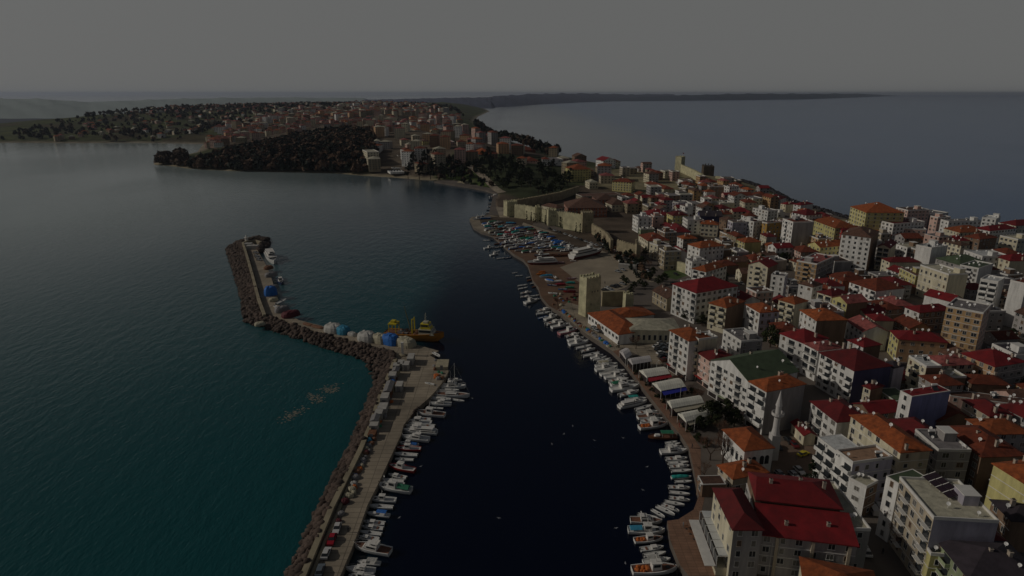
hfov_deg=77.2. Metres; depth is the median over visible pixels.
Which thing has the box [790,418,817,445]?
house
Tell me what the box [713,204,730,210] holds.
house
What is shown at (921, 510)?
window
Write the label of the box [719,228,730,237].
house
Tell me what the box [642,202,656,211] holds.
apartment building
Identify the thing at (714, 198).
apartment building
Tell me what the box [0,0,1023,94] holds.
sky
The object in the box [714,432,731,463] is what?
bare tree
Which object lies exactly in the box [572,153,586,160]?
house
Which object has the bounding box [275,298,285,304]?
rowing boat
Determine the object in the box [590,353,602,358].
fishing boat
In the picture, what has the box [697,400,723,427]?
evergreen tree
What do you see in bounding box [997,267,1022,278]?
house
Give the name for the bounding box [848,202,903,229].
apartment building
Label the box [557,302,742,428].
quay road
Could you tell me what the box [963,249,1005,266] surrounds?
apartment building
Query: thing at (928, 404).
apartment building
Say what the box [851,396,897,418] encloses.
house
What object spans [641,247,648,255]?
evergreen tree
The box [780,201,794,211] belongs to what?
house
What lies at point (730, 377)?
apartment building
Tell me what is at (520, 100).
hills
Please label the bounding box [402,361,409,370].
shipping container
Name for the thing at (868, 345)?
apartment building
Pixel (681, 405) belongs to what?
restaurant canopy
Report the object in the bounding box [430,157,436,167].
pine tree
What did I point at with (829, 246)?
apartment building
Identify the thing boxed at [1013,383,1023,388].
house
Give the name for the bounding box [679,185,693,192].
apartment building
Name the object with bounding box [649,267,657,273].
evergreen tree
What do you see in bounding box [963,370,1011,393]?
apartment building
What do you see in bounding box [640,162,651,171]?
apartment building
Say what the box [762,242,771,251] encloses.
house
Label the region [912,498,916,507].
window
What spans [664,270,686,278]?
lawn
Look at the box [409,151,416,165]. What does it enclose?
pine tree
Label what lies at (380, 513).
fishing boat
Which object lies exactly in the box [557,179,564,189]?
pine tree
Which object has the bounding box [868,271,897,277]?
house
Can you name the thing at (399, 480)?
rowing boat
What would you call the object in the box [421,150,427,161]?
pine tree
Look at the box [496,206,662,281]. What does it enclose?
coast road
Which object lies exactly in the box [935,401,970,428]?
house
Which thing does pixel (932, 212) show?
apartment building
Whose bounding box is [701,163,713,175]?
stone tower
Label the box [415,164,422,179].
pine tree
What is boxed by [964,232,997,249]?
apartment building
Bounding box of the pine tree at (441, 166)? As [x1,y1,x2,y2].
[437,163,445,173]
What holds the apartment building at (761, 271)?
on the town ground at (643, 298)
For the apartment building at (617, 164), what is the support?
on the ground at (616, 226)
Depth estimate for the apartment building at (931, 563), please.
143.10 m
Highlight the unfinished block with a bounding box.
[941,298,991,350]
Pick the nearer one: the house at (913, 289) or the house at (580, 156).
the house at (913, 289)
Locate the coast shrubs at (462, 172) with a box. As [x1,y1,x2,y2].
[428,154,493,186]
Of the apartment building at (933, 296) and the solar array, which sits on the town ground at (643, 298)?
the apartment building at (933, 296)
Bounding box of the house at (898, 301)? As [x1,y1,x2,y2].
[878,292,913,314]
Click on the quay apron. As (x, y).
(477, 225)
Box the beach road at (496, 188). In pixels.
[467,165,504,192]
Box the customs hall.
[626,318,678,343]
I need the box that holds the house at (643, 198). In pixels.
[640,195,651,203]
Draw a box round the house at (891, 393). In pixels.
[881,387,899,402]
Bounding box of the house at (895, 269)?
[886,265,903,275]
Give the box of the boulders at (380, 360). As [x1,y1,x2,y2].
[225,235,419,575]
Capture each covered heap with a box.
[254,321,265,326]
[264,265,273,269]
[264,285,277,296]
[265,271,277,277]
[268,297,277,301]
[274,305,289,312]
[281,309,300,318]
[311,325,322,328]
[324,322,340,333]
[336,324,350,335]
[337,510,344,516]
[340,497,349,504]
[347,331,356,336]
[348,485,356,491]
[351,474,359,479]
[354,468,361,473]
[357,330,374,342]
[372,332,384,344]
[382,332,397,346]
[396,336,416,348]
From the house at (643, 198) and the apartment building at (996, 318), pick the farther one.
the house at (643, 198)
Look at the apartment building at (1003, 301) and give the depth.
326.42 m
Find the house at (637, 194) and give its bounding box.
[634,191,647,198]
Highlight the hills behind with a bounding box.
[365,97,495,108]
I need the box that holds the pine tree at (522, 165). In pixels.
[518,160,525,169]
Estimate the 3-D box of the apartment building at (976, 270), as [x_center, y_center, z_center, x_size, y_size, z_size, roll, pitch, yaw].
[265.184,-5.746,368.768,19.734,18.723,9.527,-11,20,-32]
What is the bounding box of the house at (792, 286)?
[785,278,798,295]
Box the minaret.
[768,392,784,460]
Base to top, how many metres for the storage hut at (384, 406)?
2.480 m
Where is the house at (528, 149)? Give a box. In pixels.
[525,146,535,152]
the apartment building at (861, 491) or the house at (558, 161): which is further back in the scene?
the house at (558, 161)
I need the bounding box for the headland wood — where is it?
[183,124,378,172]
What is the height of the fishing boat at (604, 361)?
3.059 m
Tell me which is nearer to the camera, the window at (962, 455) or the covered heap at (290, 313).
the window at (962, 455)
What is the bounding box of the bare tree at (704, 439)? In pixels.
[698,435,724,459]
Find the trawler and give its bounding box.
[384,306,443,341]
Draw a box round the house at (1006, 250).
[993,248,1021,253]
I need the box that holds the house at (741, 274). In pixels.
[735,268,747,282]
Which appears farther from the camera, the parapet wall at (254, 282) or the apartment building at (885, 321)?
the parapet wall at (254, 282)
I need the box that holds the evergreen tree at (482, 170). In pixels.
[478,165,487,175]
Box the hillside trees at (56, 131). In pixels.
[0,101,469,141]
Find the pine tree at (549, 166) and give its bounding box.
[546,162,551,169]
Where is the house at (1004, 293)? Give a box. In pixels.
[999,289,1007,304]
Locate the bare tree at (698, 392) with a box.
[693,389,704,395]
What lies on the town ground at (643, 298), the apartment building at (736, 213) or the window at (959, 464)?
the apartment building at (736, 213)
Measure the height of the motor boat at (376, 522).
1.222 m
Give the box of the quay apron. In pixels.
[470,215,499,233]
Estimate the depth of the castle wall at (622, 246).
446.06 m
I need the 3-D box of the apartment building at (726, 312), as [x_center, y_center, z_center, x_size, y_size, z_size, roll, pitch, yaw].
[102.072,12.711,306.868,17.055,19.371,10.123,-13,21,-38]
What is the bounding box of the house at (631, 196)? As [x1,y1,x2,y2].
[621,192,634,198]
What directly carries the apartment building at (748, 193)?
on the town ground at (643, 298)
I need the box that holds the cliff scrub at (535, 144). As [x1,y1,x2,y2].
[473,119,561,154]
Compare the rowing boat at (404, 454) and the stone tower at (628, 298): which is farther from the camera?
the stone tower at (628, 298)
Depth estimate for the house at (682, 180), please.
750.74 m
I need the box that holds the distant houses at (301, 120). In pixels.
[53,100,614,188]
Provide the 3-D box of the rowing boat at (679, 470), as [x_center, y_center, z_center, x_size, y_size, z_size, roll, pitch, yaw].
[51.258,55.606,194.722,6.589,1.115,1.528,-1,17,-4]
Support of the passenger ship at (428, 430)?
on the sea
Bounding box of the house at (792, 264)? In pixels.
[788,256,801,270]
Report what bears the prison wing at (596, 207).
on the town ground at (643, 298)
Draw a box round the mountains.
[0,97,367,118]
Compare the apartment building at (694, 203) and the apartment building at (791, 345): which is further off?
the apartment building at (694, 203)
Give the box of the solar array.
[922,471,957,499]
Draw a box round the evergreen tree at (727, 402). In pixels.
[716,398,740,423]
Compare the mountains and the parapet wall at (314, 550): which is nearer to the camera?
the parapet wall at (314, 550)
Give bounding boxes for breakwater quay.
[247,243,448,575]
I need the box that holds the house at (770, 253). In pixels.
[756,251,776,255]
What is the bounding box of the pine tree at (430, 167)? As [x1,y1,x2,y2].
[426,164,433,178]
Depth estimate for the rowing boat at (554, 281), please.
381.60 m
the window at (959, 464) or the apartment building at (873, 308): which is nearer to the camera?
the window at (959, 464)
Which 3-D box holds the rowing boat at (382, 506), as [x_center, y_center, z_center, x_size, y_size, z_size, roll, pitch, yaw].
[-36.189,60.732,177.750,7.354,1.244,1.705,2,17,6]
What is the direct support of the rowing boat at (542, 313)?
on the sea
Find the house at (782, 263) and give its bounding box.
[762,255,786,270]
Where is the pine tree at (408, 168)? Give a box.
[403,164,409,179]
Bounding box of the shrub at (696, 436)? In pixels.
[693,432,702,441]
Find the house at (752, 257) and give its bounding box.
[743,251,764,265]
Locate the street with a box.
[863,512,910,575]
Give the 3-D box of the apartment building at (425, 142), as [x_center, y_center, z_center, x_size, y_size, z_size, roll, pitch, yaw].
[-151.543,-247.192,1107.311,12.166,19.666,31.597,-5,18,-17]
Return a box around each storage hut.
[246,244,258,249]
[367,430,376,438]
[369,421,378,429]
[370,413,380,423]
[374,409,383,419]
[377,402,388,414]
[383,386,392,397]
[384,380,394,391]
[388,371,396,380]
[392,366,399,376]
[393,362,399,366]
[395,381,403,391]
[435,359,448,369]
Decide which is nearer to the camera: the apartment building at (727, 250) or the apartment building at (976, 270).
the apartment building at (976, 270)
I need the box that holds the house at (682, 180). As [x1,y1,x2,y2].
[678,179,692,184]
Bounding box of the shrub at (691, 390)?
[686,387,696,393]
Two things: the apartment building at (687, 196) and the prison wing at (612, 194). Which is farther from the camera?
the prison wing at (612, 194)
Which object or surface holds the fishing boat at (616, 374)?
on the sea
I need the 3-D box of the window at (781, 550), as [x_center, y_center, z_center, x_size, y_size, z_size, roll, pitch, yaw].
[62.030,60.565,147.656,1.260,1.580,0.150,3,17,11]
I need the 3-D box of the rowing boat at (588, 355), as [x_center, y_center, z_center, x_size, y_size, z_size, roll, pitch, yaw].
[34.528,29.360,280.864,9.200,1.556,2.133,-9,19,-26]
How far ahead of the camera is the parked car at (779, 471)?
188.94 m
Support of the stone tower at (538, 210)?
on the town ground at (643, 298)
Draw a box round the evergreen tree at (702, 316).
[696,314,707,324]
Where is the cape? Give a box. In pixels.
[616,93,892,100]
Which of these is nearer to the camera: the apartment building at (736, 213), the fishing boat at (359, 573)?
the fishing boat at (359, 573)
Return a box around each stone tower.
[503,199,517,215]
[535,204,540,221]
[546,207,556,225]
[578,272,600,316]
[581,210,593,232]
[622,290,633,306]
[635,239,640,258]
[675,155,684,170]
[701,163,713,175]
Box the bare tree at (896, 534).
[888,522,906,543]
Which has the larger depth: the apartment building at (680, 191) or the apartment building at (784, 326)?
the apartment building at (680, 191)
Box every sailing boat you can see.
[431,377,450,400]
[434,364,469,397]
[438,376,458,391]
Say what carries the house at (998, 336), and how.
on the town ground at (643, 298)
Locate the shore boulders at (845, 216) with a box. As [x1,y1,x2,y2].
[740,179,848,218]
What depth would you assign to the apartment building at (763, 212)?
554.96 m
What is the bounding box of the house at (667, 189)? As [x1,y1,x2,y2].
[644,180,673,192]
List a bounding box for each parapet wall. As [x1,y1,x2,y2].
[242,240,265,316]
[299,358,396,575]
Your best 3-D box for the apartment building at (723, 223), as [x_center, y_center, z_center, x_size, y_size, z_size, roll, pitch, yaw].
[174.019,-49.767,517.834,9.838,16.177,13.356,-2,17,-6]
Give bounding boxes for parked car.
[314,563,325,575]
[320,547,331,559]
[326,533,336,545]
[332,522,341,533]
[773,469,784,474]
[783,436,791,444]
[787,470,799,476]
[789,440,799,448]
[793,465,805,474]
[796,450,809,457]
[865,547,872,557]
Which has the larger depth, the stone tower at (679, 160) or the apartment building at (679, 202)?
the stone tower at (679, 160)
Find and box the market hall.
[587,306,655,344]
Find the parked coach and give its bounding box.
[618,263,635,269]
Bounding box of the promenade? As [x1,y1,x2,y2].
[613,350,714,575]
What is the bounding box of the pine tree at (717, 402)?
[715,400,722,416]
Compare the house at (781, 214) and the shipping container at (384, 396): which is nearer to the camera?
the shipping container at (384, 396)
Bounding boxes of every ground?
[0,102,874,264]
[434,180,1023,575]
[493,235,584,309]
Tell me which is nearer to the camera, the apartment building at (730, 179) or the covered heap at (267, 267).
the covered heap at (267, 267)
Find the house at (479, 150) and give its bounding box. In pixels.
[476,148,488,155]
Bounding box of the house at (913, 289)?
[901,278,915,293]
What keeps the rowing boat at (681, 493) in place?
on the sea
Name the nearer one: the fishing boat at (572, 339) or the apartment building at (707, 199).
the fishing boat at (572, 339)
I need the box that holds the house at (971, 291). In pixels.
[963,280,978,299]
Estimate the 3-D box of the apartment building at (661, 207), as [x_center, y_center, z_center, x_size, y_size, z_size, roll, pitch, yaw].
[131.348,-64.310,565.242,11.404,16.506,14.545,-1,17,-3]
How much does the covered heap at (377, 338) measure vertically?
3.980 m
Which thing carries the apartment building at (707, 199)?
on the town ground at (643, 298)
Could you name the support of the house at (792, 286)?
on the town ground at (643, 298)
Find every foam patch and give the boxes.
[279,407,309,420]
[307,394,325,403]
[316,383,343,393]
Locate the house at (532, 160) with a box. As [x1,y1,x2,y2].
[527,157,539,163]
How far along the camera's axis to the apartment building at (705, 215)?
540.90 m
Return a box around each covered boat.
[484,227,494,230]
[539,274,552,277]
[563,289,575,292]
[671,474,690,479]
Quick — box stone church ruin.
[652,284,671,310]
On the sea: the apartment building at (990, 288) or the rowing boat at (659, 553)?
the rowing boat at (659, 553)
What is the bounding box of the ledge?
[310,449,365,575]
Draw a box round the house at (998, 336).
[983,328,1019,345]
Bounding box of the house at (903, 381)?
[900,369,905,388]
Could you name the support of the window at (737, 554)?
in the apartment building at (737, 523)
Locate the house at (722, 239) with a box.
[715,236,733,247]
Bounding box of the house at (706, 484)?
[696,475,725,496]
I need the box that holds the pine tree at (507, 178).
[505,173,512,187]
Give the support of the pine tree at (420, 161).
on the ground at (616, 226)
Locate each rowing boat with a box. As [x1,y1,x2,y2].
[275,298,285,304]
[360,530,382,536]
[370,504,394,509]
[382,478,404,481]
[394,452,418,456]
[395,458,414,461]
[451,398,463,401]
[535,311,549,314]
[546,280,561,282]
[550,253,569,256]
[575,344,591,349]
[582,352,599,357]
[592,356,605,360]
[634,404,651,410]
[642,551,665,557]
[651,508,664,517]
[655,505,674,515]
[663,500,684,505]
[666,460,687,464]
[668,490,689,495]
[670,469,691,472]
[674,480,691,482]
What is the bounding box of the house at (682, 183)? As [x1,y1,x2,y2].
[678,181,692,187]
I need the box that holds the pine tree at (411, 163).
[408,159,414,174]
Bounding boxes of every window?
[732,571,738,575]
[734,561,739,566]
[735,551,740,556]
[736,540,741,546]
[737,531,742,536]
[747,561,754,567]
[748,551,755,556]
[750,540,756,546]
[751,531,758,536]
[759,456,763,463]
[760,566,765,571]
[761,546,769,552]
[761,556,766,561]
[763,536,770,542]
[764,455,768,463]
[776,558,783,564]
[778,548,784,554]
[780,538,785,544]
[790,570,797,575]
[792,560,799,566]
[793,550,801,555]
[795,540,802,546]
[825,554,833,560]
[827,544,835,550]
[851,494,858,501]
[857,532,862,537]
[885,500,890,507]
[886,490,891,498]
[903,541,907,550]
[909,509,914,518]
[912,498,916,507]
[919,506,923,516]
[938,471,945,476]
[940,462,946,467]
[942,453,949,457]
[952,563,957,572]
[955,462,963,467]
[959,453,964,458]
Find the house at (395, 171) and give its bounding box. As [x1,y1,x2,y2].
[387,170,403,173]
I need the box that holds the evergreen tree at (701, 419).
[694,415,706,428]
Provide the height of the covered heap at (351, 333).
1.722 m
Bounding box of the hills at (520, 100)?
[485,93,675,106]
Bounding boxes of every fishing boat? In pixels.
[277,276,283,284]
[349,569,374,575]
[353,537,392,556]
[357,557,380,565]
[367,509,390,517]
[372,493,396,502]
[378,476,412,494]
[389,458,415,473]
[397,440,420,451]
[399,439,418,445]
[408,414,431,423]
[417,402,445,417]
[534,250,549,256]
[543,310,556,320]
[550,319,568,328]
[557,322,577,335]
[567,334,583,341]
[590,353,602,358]
[595,360,616,366]
[599,367,624,376]
[604,368,626,379]
[610,376,634,385]
[625,394,645,399]
[627,517,664,534]
[630,511,661,524]
[631,554,676,575]
[633,530,662,543]
[636,408,659,419]
[638,415,666,430]
[642,554,669,562]
[648,430,677,439]
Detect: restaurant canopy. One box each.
[619,348,631,365]
[627,355,651,371]
[639,367,671,384]
[652,378,686,398]
[666,395,704,416]
[677,409,715,430]
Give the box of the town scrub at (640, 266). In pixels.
[594,232,649,279]
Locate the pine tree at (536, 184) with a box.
[535,179,540,193]
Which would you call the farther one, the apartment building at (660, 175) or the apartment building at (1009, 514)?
the apartment building at (660, 175)
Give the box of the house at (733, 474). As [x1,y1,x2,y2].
[716,458,769,490]
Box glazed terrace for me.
[689,511,727,575]
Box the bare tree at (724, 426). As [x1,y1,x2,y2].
[713,421,729,440]
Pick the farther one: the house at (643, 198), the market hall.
the house at (643, 198)
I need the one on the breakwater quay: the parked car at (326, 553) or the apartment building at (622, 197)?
the parked car at (326, 553)
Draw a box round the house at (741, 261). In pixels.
[724,254,748,267]
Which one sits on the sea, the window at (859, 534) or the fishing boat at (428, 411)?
the fishing boat at (428, 411)
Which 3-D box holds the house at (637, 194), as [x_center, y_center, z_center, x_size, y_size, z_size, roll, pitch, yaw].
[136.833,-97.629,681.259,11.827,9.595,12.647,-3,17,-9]
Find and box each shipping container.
[380,392,389,403]
[398,360,404,368]
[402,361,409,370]
[407,353,414,364]
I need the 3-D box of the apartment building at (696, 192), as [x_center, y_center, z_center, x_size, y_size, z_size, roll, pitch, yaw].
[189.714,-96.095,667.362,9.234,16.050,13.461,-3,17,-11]
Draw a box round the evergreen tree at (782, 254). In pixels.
[779,252,787,258]
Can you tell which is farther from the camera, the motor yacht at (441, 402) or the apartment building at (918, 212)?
the apartment building at (918, 212)
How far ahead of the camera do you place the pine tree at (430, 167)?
839.34 m
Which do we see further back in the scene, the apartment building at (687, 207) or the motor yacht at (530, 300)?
the apartment building at (687, 207)
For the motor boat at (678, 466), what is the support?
on the sea
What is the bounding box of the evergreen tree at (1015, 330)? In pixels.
[1010,328,1018,334]
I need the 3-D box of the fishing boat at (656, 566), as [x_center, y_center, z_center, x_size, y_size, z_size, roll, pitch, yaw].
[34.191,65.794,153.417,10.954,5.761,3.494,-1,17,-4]
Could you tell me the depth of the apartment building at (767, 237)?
464.20 m
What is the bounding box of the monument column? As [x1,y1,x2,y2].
[399,342,405,356]
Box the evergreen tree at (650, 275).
[644,271,653,280]
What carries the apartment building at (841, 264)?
on the town ground at (643, 298)
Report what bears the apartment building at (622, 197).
on the town ground at (643, 298)
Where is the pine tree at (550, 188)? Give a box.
[547,183,552,190]
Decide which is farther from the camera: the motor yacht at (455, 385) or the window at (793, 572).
the motor yacht at (455, 385)
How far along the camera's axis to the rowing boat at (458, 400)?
239.44 m
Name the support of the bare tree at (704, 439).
on the town ground at (643, 298)
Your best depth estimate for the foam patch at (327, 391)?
248.84 m
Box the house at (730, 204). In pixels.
[712,200,734,207]
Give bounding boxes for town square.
[772,437,816,476]
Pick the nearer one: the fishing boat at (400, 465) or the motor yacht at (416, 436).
the fishing boat at (400, 465)
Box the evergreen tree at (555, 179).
[551,177,558,185]
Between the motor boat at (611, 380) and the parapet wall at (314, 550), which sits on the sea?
the motor boat at (611, 380)
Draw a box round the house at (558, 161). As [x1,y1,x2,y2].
[547,157,562,165]
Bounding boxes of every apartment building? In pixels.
[362,149,378,164]
[420,139,428,144]
[565,164,590,181]
[596,156,615,167]
[612,177,634,192]
[614,159,620,167]
[617,195,629,200]
[619,166,629,176]
[622,199,638,213]
[630,167,636,174]
[631,198,641,210]
[632,212,651,232]
[638,226,654,237]
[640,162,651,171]
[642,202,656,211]
[643,171,658,182]
[644,208,666,222]
[646,185,661,195]
[648,195,659,202]
[649,239,668,259]
[651,212,663,229]
[653,170,662,180]
[653,204,669,211]
[654,201,666,206]
[657,227,676,246]
[658,245,681,269]
[659,197,673,209]
[660,170,668,177]
[663,222,690,241]
[664,193,679,200]
[666,209,687,224]
[666,324,710,380]
[668,170,679,180]
[670,209,687,214]
[671,274,737,323]
[672,200,685,209]
[675,190,686,193]
[677,233,698,250]
[678,193,692,200]
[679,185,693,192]
[680,203,692,216]
[682,215,703,233]
[683,182,695,187]
[685,256,708,276]
[686,201,700,212]
[687,239,724,262]
[688,188,701,200]
[691,260,727,279]
[692,330,717,380]
[694,346,732,388]
[695,175,705,184]
[695,203,712,214]
[697,210,722,221]
[700,197,711,202]
[700,219,719,236]
[702,189,715,196]
[702,201,713,210]
[703,195,718,200]
[707,183,724,197]
[707,294,745,333]
[707,349,799,416]
[711,487,764,575]
[717,178,728,185]
[719,216,735,231]
[720,176,733,182]
[720,209,732,217]
[721,192,730,198]
[721,327,762,354]
[723,243,733,259]
[724,184,738,191]
[726,230,745,246]
[727,219,747,235]
[728,191,745,206]
[729,208,746,219]
[730,247,748,255]
[736,236,761,252]
[737,289,759,317]
[739,192,752,195]
[739,197,757,211]
[740,187,753,192]
[741,212,757,219]
[743,216,762,239]
[744,301,780,337]
[744,370,806,434]
[745,471,859,575]
[746,196,762,206]
[746,257,777,288]
[746,286,773,305]
[752,205,777,220]
[756,185,769,193]
[760,231,776,246]
[761,219,782,239]
[762,193,778,208]
[767,241,793,259]
[767,318,797,347]
[770,271,787,296]
[774,194,786,207]
[777,293,808,327]
[778,326,829,372]
[780,215,813,245]
[791,209,821,220]
[791,361,799,378]
[792,242,818,258]
[793,200,812,210]
[795,252,834,282]
[797,277,823,301]
[798,304,847,346]
[798,556,874,575]
[799,340,841,380]
[807,299,843,315]
[808,233,831,242]
[808,239,840,254]
[808,395,863,442]
[810,277,844,289]
[812,216,856,239]
[812,434,857,479]
[815,342,892,404]
[816,286,848,302]
[822,283,827,289]
[826,271,866,291]
[830,254,851,272]
[830,444,893,500]
[830,481,870,567]
[831,293,868,318]
[838,226,879,270]
[839,224,858,236]
[844,314,888,350]
[846,470,878,516]
[847,334,882,357]
[847,412,932,474]
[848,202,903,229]
[848,275,904,300]
[860,302,886,316]
[861,379,884,401]
[865,311,894,336]
[867,297,902,318]
[874,239,896,269]
[875,469,924,541]
[878,228,890,241]
[879,275,912,298]
[880,217,924,239]
[880,255,921,270]
[887,328,948,361]
[887,357,906,389]
[888,476,999,575]
[889,415,933,436]
[894,233,922,243]
[895,383,950,428]
[896,205,929,227]
[896,241,918,256]
[898,266,919,285]
[904,227,926,236]
[904,303,945,330]
[904,355,941,389]
[909,247,915,257]
[914,239,947,263]
[914,426,971,483]
[915,264,968,297]
[916,545,943,575]
[917,369,964,392]
[923,231,951,243]
[923,289,962,305]
[926,210,948,226]
[927,213,950,232]
[928,351,975,373]
[935,254,985,267]
[935,540,1023,575]
[939,217,981,231]
[941,368,966,389]
[943,225,980,237]
[943,238,969,255]
[948,390,1023,408]
[948,425,1023,489]
[950,234,969,243]
[960,260,992,283]
[961,393,1015,419]
[962,347,1023,388]
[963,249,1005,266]
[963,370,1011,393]
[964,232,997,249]
[965,413,1023,452]
[976,274,1004,306]
[977,223,1015,247]
[980,213,1000,226]
[982,301,1005,329]
[984,455,1023,509]
[989,498,1023,551]
[991,265,999,273]
[991,342,1023,378]
[994,531,1005,540]
[996,253,1023,276]
[997,233,1023,253]
[999,219,1023,233]
[999,400,1023,425]
[1000,298,1005,308]
[1003,276,1011,289]
[1003,277,1023,327]
[1012,307,1023,338]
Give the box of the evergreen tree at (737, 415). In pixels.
[724,408,744,426]
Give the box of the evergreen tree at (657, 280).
[654,275,663,284]
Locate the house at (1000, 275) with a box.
[991,274,1013,279]
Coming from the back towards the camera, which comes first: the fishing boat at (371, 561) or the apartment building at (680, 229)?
the apartment building at (680, 229)
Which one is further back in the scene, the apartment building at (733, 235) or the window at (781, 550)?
the apartment building at (733, 235)
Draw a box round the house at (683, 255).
[674,245,686,262]
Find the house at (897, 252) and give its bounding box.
[875,247,900,256]
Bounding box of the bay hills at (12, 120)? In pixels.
[0,118,56,122]
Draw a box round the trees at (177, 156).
[153,147,190,164]
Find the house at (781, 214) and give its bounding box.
[777,209,784,217]
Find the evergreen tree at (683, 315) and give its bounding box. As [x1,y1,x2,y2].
[680,309,688,317]
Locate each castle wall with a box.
[514,204,535,220]
[516,186,578,205]
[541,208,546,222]
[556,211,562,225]
[563,211,581,231]
[591,223,612,248]
[601,290,624,306]
[616,239,634,252]
[675,261,685,272]
[680,164,703,179]
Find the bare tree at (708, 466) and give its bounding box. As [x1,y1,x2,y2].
[697,461,711,474]
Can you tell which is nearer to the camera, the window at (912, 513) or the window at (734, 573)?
the window at (734, 573)
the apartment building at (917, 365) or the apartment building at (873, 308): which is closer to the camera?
the apartment building at (917, 365)
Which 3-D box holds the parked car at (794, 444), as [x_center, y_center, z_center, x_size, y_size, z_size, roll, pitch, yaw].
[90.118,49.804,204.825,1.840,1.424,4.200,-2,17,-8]
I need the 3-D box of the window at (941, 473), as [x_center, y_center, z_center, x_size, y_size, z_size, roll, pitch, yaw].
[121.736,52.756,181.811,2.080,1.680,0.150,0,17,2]
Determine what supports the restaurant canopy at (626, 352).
on the promenade
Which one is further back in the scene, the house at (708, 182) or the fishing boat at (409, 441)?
the house at (708, 182)
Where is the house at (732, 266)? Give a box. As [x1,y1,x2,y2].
[714,257,738,274]
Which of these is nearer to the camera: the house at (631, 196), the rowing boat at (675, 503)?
the rowing boat at (675, 503)
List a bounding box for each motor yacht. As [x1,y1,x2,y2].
[346,561,375,574]
[402,430,429,442]
[430,397,451,406]
[441,378,465,388]
[523,296,537,303]
[568,337,588,346]
[594,362,617,371]
[609,380,638,392]
[659,443,686,454]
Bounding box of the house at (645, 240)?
[638,231,669,249]
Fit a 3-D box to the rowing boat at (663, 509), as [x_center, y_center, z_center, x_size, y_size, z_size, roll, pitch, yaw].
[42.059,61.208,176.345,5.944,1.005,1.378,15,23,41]
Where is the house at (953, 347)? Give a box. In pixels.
[938,343,968,354]
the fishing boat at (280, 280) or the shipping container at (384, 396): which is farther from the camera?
the fishing boat at (280, 280)
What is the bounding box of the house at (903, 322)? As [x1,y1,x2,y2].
[892,314,931,331]
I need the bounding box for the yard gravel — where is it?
[560,256,641,291]
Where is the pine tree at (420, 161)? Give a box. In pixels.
[418,158,424,168]
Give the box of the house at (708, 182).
[698,180,711,184]
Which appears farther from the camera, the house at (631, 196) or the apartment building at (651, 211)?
the house at (631, 196)
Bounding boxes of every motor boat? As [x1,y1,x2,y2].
[358,534,377,540]
[362,524,384,530]
[364,519,385,525]
[388,473,407,479]
[406,422,435,427]
[412,417,431,419]
[536,307,549,311]
[545,319,561,325]
[565,332,579,337]
[580,347,594,352]
[607,376,628,383]
[618,389,638,397]
[635,409,657,414]
[639,416,662,423]
[639,544,663,551]
[661,502,678,511]
[664,455,686,460]
[667,484,689,489]
[668,463,688,468]
[668,496,689,501]
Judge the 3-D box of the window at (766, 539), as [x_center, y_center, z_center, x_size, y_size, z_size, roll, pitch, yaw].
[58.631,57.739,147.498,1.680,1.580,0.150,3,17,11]
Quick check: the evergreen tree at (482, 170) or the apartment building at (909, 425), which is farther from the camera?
the evergreen tree at (482, 170)
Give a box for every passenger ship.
[264,248,276,263]
[403,423,437,435]
[528,256,557,264]
[568,244,601,259]
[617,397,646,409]
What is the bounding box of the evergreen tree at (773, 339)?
[761,324,779,346]
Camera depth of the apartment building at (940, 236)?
454.19 m
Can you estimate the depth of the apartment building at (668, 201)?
614.59 m
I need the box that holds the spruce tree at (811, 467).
[803,459,817,477]
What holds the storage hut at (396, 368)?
on the breakwater quay
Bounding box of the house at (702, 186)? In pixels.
[697,183,707,191]
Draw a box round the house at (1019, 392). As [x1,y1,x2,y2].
[994,385,1023,397]
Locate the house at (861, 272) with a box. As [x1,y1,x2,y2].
[843,268,870,278]
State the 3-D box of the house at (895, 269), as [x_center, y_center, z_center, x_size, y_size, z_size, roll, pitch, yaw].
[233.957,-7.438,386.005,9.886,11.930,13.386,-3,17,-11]
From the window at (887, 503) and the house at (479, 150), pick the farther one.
the house at (479, 150)
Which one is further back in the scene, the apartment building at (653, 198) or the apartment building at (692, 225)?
the apartment building at (653, 198)
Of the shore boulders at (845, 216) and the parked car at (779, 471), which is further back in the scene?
the shore boulders at (845, 216)
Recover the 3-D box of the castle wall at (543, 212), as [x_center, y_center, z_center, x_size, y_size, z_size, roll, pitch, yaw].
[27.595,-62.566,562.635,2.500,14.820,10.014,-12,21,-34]
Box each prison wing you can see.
[541,203,564,211]
[564,197,606,216]
[576,192,620,198]
[592,193,611,204]
[605,197,623,211]
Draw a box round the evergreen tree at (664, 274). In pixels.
[661,272,668,280]
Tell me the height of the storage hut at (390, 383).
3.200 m
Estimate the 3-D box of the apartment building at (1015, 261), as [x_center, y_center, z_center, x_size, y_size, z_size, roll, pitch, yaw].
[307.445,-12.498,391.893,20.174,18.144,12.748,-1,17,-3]
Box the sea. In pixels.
[0,95,1023,575]
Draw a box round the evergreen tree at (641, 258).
[638,256,646,262]
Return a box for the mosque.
[721,426,774,471]
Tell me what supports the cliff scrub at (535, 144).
on the ground at (616, 226)
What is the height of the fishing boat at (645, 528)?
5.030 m
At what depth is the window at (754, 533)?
144.93 m
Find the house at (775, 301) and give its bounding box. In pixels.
[772,294,787,308]

